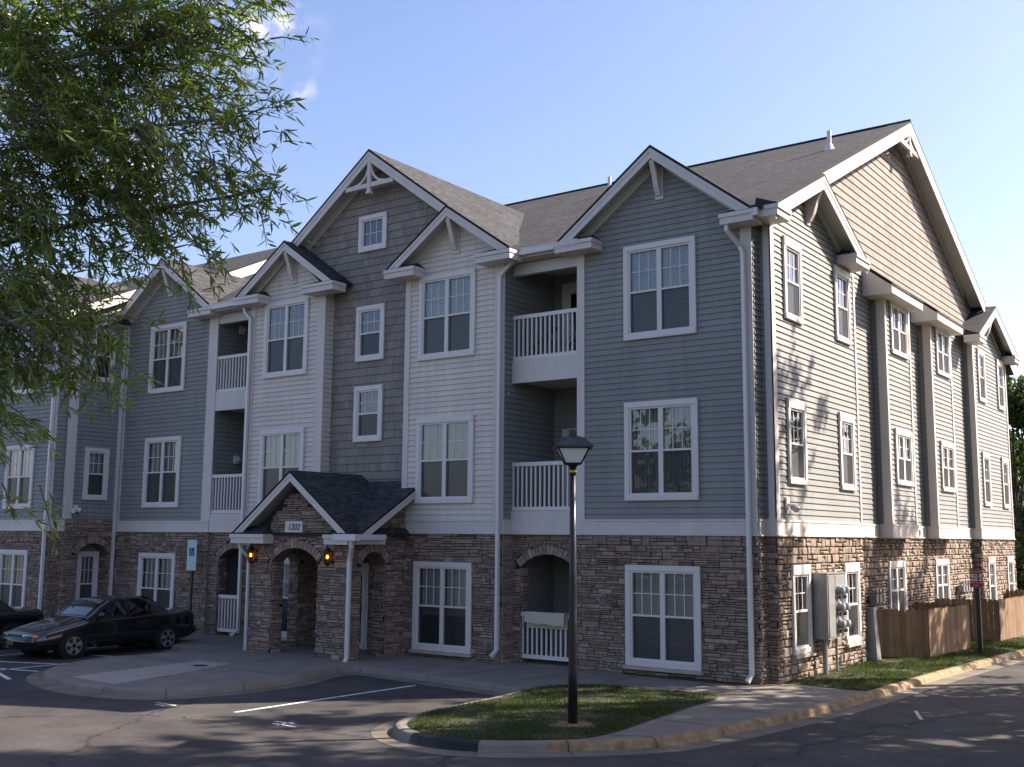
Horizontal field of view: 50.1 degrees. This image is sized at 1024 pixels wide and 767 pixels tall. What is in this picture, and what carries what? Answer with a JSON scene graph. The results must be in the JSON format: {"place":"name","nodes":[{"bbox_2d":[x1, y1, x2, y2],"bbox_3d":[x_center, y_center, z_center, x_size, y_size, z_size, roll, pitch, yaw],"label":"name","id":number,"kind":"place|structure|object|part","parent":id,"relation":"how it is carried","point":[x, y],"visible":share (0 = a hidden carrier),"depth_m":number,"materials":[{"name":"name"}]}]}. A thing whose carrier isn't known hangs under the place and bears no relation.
{"place":"outdoors","nodes":[
{"label":"outdoors","id":0,"kind":"place"},
{"bbox_2d":[0,248,464,618],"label":"apartment wing","id":1,"kind":"structure","parent":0,"point":[79,481],"depth_m":34.06,"materials":[{"name":"grey"}]},
{"bbox_2d":[0,549,28,606],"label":"window","id":2,"kind":"structure","parent":1,"relation":"in","point":[13,563],"depth_m":33.97,"materials":[{"name":"grey plastic"}]},
{"bbox_2d":[11,327,42,394],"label":"window","id":3,"kind":"structure","parent":1,"relation":"in","point":[19,390],"depth_m":35.01,"materials":[{"name":"grey plastic"}]},
{"bbox_2d":[2,444,53,508],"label":"window","id":4,"kind":"structure","parent":1,"relation":"in","point":[18,481],"depth_m":34.42,"materials":[{"name":"grey plastic"}]},
{"bbox_2d":[74,551,98,600],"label":"window","id":5,"kind":"structure","parent":1,"relation":"in","point":[83,590],"depth_m":34.27,"materials":[{"name":"grey plastic"}]},
{"bbox_2d":[82,447,109,500],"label":"window","id":6,"kind":"structure","parent":1,"relation":"in","point":[96,461],"depth_m":34.29,"materials":[{"name":"grey plastic"}]},
{"bbox_2d":[89,328,116,383],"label":"window","id":7,"kind":"structure","parent":1,"relation":"in","point":[102,376],"depth_m":34.82,"materials":[{"name":"grey plastic"}]},
{"bbox_2d":[54,631,864,739],"bbox_3d":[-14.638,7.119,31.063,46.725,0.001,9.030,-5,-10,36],"label":"sidewalk","id":8,"kind":"structure","parent":0,"point":[223,648],"depth_m":22.58,"materials":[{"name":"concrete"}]},
{"bbox_2d":[73,661,228,683],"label":"pale walk ramp","id":9,"kind":"structure","parent":8,"relation":"on","point":[121,676],"depth_m":22.77,"materials":[{"name":"concrete"}]},
{"bbox_2d":[0,0,318,555],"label":"willow oak","id":10,"kind":"object","parent":8,"relation":"on","point":[56,115],"visible":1,"depth_m":6.13,"materials":[{"name":"green plant"}]},
{"bbox_2d":[186,540,196,611],"bbox_3d":[-9.309,5.917,31.710,0.313,2.750,0.089,-1,-8,13],"label":"parking sign","id":11,"kind":"object","parent":8,"relation":"on","point":[191,554],"visible":0.98,"depth_m":31.78,"materials":[{"name":"metal"}]},
{"bbox_2d":[623,672,779,686],"bbox_3d":[3.800,6.069,22.503,3.500,0.001,0.730,-5,-10,36],"label":"mulch bed","id":12,"kind":"object","parent":8,"relation":"on","point":[705,680],"visible":1,"depth_m":22.24,"materials":[{"name":"brown soil"}]},
{"bbox_2d":[1006,374,1023,588],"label":"broadleaf tree","id":13,"kind":"object","parent":8,"relation":"on","point":[1015,397],"visible":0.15,"depth_m":50.68,"materials":[{"name":"green plant"}]},
{"bbox_2d":[1009,429,1023,587],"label":"broadleaf tree","id":14,"kind":"object","parent":8,"relation":"on","point":[1018,453],"visible":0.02,"depth_m":53.14,"materials":[{"name":"green plant"}]},
{"bbox_2d":[1014,486,1023,591],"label":"broadleaf tree","id":15,"kind":"object","parent":8,"relation":"on","point":[1018,531],"visible":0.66,"depth_m":46.39,"materials":[{"name":"green plant"}]},
{"bbox_2d":[0,646,1023,766],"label":"road","id":16,"kind":"structure","parent":0,"point":[975,720],"depth_m":16.95,"materials":[{"name":"grey asphalt"}]},
{"bbox_2d":[0,600,43,649],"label":"parked car","id":17,"kind":"object","parent":16,"relation":"on","point":[11,617],"visible":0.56,"depth_m":28.61,"materials":[{"name":"black paint"}]},
{"bbox_2d":[0,595,195,658],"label":"parked car","id":18,"kind":"object","parent":16,"relation":"on","point":[76,629],"visible":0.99,"depth_m":27.37,"materials":[{"name":"black paint"}]},
{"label":"side window","id":19,"kind":"part","parent":18,"relation":"part of","materials":[{"name":"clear glass"}]},
{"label":"side window","id":20,"kind":"part","parent":18,"relation":"part of","materials":[{"name":"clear glass"}]},
{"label":"side window","id":21,"kind":"part","parent":18,"relation":"part of","materials":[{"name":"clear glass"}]},
{"bbox_2d":[0,647,922,726],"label":"parking line","id":22,"kind":"object","parent":16,"relation":"on","point":[916,712],"visible":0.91,"depth_m":20.64,"materials":[{"name":"white paint"}]},
{"bbox_2d":[26,643,1023,757],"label":"kerb","id":23,"kind":"structure","parent":16,"relation":"on","point":[400,735],"depth_m":19.76,"materials":[{"name":"concrete"}]},
{"bbox_2d":[39,647,989,755],"bbox_3d":[8.108,7.322,30.740,56.581,0.130,26.725,3,-8,-15],"label":"kerb joint","id":24,"kind":"object","parent":23,"relation":"on","point":[479,692],"visible":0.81,"depth_m":16.70,"materials":[{"name":"grey concrete"}]},
{"bbox_2d":[108,119,1020,684],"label":"apartment building","id":25,"kind":"structure","parent":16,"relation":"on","point":[768,383],"depth_m":26.76,"materials":[{"name":"grey plastic"}]},
{"bbox_2d":[136,553,176,607],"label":"window","id":26,"kind":"structure","parent":25,"relation":"in","point":[156,577],"depth_m":33.21,"materials":[{"name":"grey plastic"}]},
{"bbox_2d":[141,436,181,507],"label":"window","id":27,"kind":"structure","parent":25,"relation":"in","point":[162,455],"depth_m":33.68,"materials":[{"name":"grey plastic"}]},
{"bbox_2d":[147,321,202,394],"bbox_3d":[-10.480,-0.732,34.488,1.770,2.150,0.960,-5,-10,36],"label":"window","id":28,"kind":"structure","parent":25,"relation":"in","point":[168,347],"depth_m":34.17,"materials":[{"name":"grey plastic"}]},
{"bbox_2d":[257,427,305,504],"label":"window","id":29,"kind":"structure","parent":25,"relation":"in","point":[281,451],"depth_m":30.19,"materials":[{"name":"grey plastic"}]},
{"bbox_2d":[281,558,289,640],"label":"window","id":30,"kind":"structure","parent":25,"relation":"in","point":[286,563],"depth_m":29.35,"materials":[{"name":"grey plastic"}]},
{"bbox_2d":[262,297,309,378],"bbox_3d":[-6.048,-1.202,30.869,1.760,2.150,0.960,-5,-10,36],"label":"window","id":31,"kind":"structure","parent":25,"relation":"in","point":[286,323],"depth_m":30.63,"materials":[{"name":"grey plastic"}]},
{"bbox_2d":[359,563,369,648],"bbox_3d":[-4.157,5.776,28.274,1.140,2.260,0.141,-5,-10,36],"label":"entrance door","id":32,"kind":"structure","parent":25,"relation":"in","point":[364,610],"depth_m":28.00,"materials":[{"name":"grey"}]},
{"bbox_2d":[353,384,383,442],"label":"window","id":33,"kind":"structure","parent":25,"relation":"in","point":[368,400],"depth_m":28.83,"materials":[{"name":"grey plastic"}]},
{"bbox_2d":[355,303,385,361],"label":"window","id":34,"kind":"structure","parent":25,"relation":"in","point":[370,319],"depth_m":29.13,"materials":[{"name":"grey plastic"}]},
{"bbox_2d":[358,211,387,253],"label":"window","id":35,"kind":"structure","parent":25,"relation":"in","point":[372,234],"depth_m":29.62,"materials":[{"name":"grey plastic"}]},
{"bbox_2d":[409,561,472,657],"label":"window","id":36,"kind":"structure","parent":25,"relation":"in","point":[442,602],"depth_m":26.19,"materials":[{"name":"grey plastic"}]},
{"bbox_2d":[415,415,479,503],"bbox_3d":[-1.391,1.915,26.999,1.800,2.100,0.960,-5,-10,36],"label":"window","id":37,"kind":"structure","parent":25,"relation":"in","point":[444,457],"depth_m":26.68,"materials":[{"name":"grey plastic"}]},
{"bbox_2d":[417,268,479,360],"bbox_3d":[-1.362,-1.635,27.496,1.800,2.150,0.960,-5,-10,36],"label":"window","id":38,"kind":"structure","parent":25,"relation":"in","point":[447,301],"depth_m":27.20,"materials":[{"name":"grey plastic"}]},
{"bbox_2d":[524,611,567,629],"bbox_3d":[0.765,5.390,24.880,1.080,0.365,0.177,-5,-10,36],"label":"towel","id":39,"kind":"object","parent":25,"relation":"hanging from","point":[545,620],"visible":1,"depth_m":24.82,"materials":[{"name":"white fabric"}]},
{"bbox_2d":[562,428,576,510],"bbox_3d":[1.694,2.213,26.819,1.120,2.250,0.055,-5,-10,36],"label":"patio door","id":40,"kind":"structure","parent":25,"relation":"in","point":[565,432],"depth_m":27.03,"materials":[{"name":"grey"}]},
{"bbox_2d":[562,282,576,351],"bbox_3d":[1.723,-1.451,27.329,1.120,2.250,0.062,-5,-10,36],"label":"patio door","id":41,"kind":"structure","parent":25,"relation":"in","point":[569,290],"depth_m":27.57,"materials":[{"name":"grey"}]},
{"bbox_2d":[623,235,696,340],"bbox_3d":[3.494,-2.024,24.429,1.785,2.150,0.960,-5,-10,36],"label":"window","id":42,"kind":"structure","parent":25,"relation":"in","point":[660,294],"depth_m":24.13,"materials":[{"name":"grey plastic"}]},
{"bbox_2d":[624,397,699,500],"bbox_3d":[3.465,1.486,23.937,1.785,2.160,0.960,-5,-10,36],"label":"window","id":43,"kind":"structure","parent":25,"relation":"in","point":[661,437],"depth_m":23.63,"materials":[{"name":"grey plastic"}]},
{"bbox_2d":[623,565,703,674],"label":"window","id":44,"kind":"structure","parent":25,"relation":"in","point":[663,610],"depth_m":23.12,"materials":[{"name":"grey plastic"}]},
{"bbox_2d":[752,235,803,324],"bbox_3d":[5.772,-2.209,24.160,0.960,1.820,1.000,-5,-10,36],"label":"window","id":45,"kind":"structure","parent":25,"relation":"in","point":[791,250],"depth_m":23.97,"materials":[{"name":"grey plastic"}]},
{"bbox_2d":[756,397,808,485],"bbox_3d":[5.742,1.286,23.670,0.960,1.820,1.000,-5,-10,36],"label":"window","id":46,"kind":"structure","parent":25,"relation":"in","point":[796,420],"depth_m":23.49,"materials":[{"name":"grey plastic"}]},
{"bbox_2d":[790,564,815,658],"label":"window","id":47,"kind":"structure","parent":25,"relation":"in","point":[801,594],"depth_m":22.97,"materials":[{"name":"grey plastic"}]},
{"bbox_2d":[811,572,850,674],"bbox_3d":[6.968,5.209,23.702,0.500,2.200,1.170,-5,-10,36],"label":"meter cabinet","id":48,"kind":"object","parent":25,"relation":"attached to","point":[831,606],"visible":0.97,"depth_m":23.44,"materials":[{"name":"metal"}]},
{"bbox_2d":[812,265,851,345],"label":"window","id":49,"kind":"structure","parent":25,"relation":"in","point":[841,278],"depth_m":26.48,"materials":[{"name":"grey plastic"}]},
{"bbox_2d":[811,412,856,490],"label":"window","id":50,"kind":"structure","parent":25,"relation":"in","point":[846,422],"depth_m":25.99,"materials":[{"name":"grey plastic"}]},
{"bbox_2d":[843,562,864,647],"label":"window","id":51,"kind":"structure","parent":25,"relation":"in","point":[853,638],"depth_m":25.58,"materials":[{"name":"grey plastic"}]},
{"bbox_2d":[869,588,885,607],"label":"gas meters","id":52,"kind":"object","parent":25,"relation":"attached to","point":[877,598],"visible":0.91,"depth_m":27.38,"materials":[{"name":"metal"}]},
{"bbox_2d":[866,428,914,486],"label":"window","id":53,"kind":"structure","parent":25,"relation":"in","point":[903,445],"depth_m":29.39,"materials":[{"name":"grey plastic"}]},
{"bbox_2d":[887,561,907,610],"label":"window","id":54,"kind":"structure","parent":25,"relation":"in","point":[897,588],"depth_m":29.24,"materials":[{"name":"grey plastic"}]},
{"bbox_2d":[889,301,908,359],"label":"window","id":55,"kind":"structure","parent":25,"relation":"in","point":[897,314],"depth_m":29.88,"materials":[{"name":"grey plastic"}]},
{"bbox_2d":[912,327,950,378],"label":"window","id":56,"kind":"structure","parent":25,"relation":"in","point":[942,348],"depth_m":33.36,"materials":[{"name":"grey plastic"}]},
{"bbox_2d":[922,440,956,492],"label":"window","id":57,"kind":"structure","parent":25,"relation":"in","point":[947,453],"depth_m":32.87,"materials":[{"name":"grey plastic"}]},
{"bbox_2d":[934,559,950,601],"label":"window","id":58,"kind":"structure","parent":25,"relation":"in","point":[942,575],"depth_m":32.77,"materials":[{"name":"grey plastic"}]},
{"bbox_2d":[958,580,972,598],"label":"gas meters","id":59,"kind":"object","parent":25,"relation":"attached to","point":[964,588],"visible":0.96,"depth_m":34.16,"materials":[{"name":"metal"}]},
{"bbox_2d":[976,348,986,403],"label":"window","id":60,"kind":"structure","parent":25,"relation":"in","point":[980,354],"depth_m":37.48,"materials":[{"name":"grey plastic"}]},
{"bbox_2d":[981,451,992,506],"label":"window","id":61,"kind":"structure","parent":25,"relation":"in","point":[986,471],"depth_m":37.00,"materials":[{"name":"grey plastic"}]},
{"bbox_2d":[987,557,996,614],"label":"window","id":62,"kind":"structure","parent":25,"relation":"in","point":[991,561],"depth_m":36.57,"materials":[{"name":"grey plastic"}]},
{"bbox_2d":[995,359,1005,411],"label":"window","id":63,"kind":"structure","parent":25,"relation":"in","point":[1000,394],"depth_m":39.73,"materials":[{"name":"grey plastic"}]},
{"bbox_2d":[986,556,1014,590],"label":"window","id":64,"kind":"structure","parent":25,"relation":"in","point":[1010,577],"depth_m":38.83,"materials":[{"name":"grey plastic"}]},
{"bbox_2d":[992,457,1010,508],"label":"window","id":65,"kind":"structure","parent":25,"relation":"in","point":[1004,461],"depth_m":39.25,"materials":[{"name":"grey plastic"}]},
{"bbox_2d":[0,0,1023,436],"label":"sky","id":66,"kind":"structure","parent":0,"point":[503,102],"materials":[{"name":"blue"}]},
{"bbox_2d":[533,321,575,354],"bbox_3d":[1.206,-0.937,26.323,1.734,1.019,0.543,-5,-10,36],"label":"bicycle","id":67,"kind":"object","parent":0,"point":[556,339],"visible":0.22,"depth_m":26.43,"materials":[{"name":"black metal"}]},
{"bbox_2d":[407,637,1023,738],"bbox_3d":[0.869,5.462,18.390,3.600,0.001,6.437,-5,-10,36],"label":"lawn","id":68,"kind":"structure","parent":0,"point":[485,720],"depth_m":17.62,"materials":[{"name":"plant"}]},
{"bbox_2d":[549,721,595,726],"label":"bare soil","id":69,"kind":"structure","parent":68,"relation":"on","point":[565,723],"depth_m":16.77,"materials":[{"name":"brown soil"}]},
{"bbox_2d":[553,429,592,723],"bbox_3d":[0.957,3.022,17.211,0.608,4.630,0.608,0,-8,0],"label":"street lamp","id":70,"kind":"object","parent":68,"relation":"on","point":[572,449],"visible":0.98,"depth_m":17.19,"materials":[{"name":"black metal"}]},
{"bbox_2d":[786,634,1023,690],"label":"lawn","id":71,"kind":"structure","parent":0,"point":[838,676],"depth_m":23.94,"materials":[{"name":"plant"}]},
{"bbox_2d":[865,607,880,660],"bbox_3d":[8.668,6.058,26.383,0.340,1.290,0.300,-5,-10,36],"label":"utility pedestal","id":72,"kind":"object","parent":71,"relation":"on","point":[872,648],"visible":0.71,"depth_m":26.29,"materials":[{"name":"metal"}]},
{"bbox_2d":[864,602,970,656],"bbox_3d":[10.451,6.341,28.131,1.569,1.245,4.185,-5,-10,36],"label":"wooden fence","id":73,"kind":"object","parent":71,"relation":"on","point":[922,629],"visible":0.91,"depth_m":26.95,"materials":[{"name":"brown wood"}]},
{"bbox_2d":[969,569,982,651],"bbox_3d":[12.045,5.909,28.339,0.333,2.185,0.120,-2,-8,15],"label":"fire lane sign","id":74,"kind":"object","parent":71,"relation":"on","point":[975,578],"visible":1,"depth_m":28.35,"materials":[{"name":"black paint"}]},
{"bbox_2d":[934,589,1023,640],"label":"wooden fence","id":75,"kind":"object","parent":71,"relation":"on","point":[1006,620],"visible":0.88,"depth_m":31.70,"materials":[{"name":"brown wood"}]}
]}

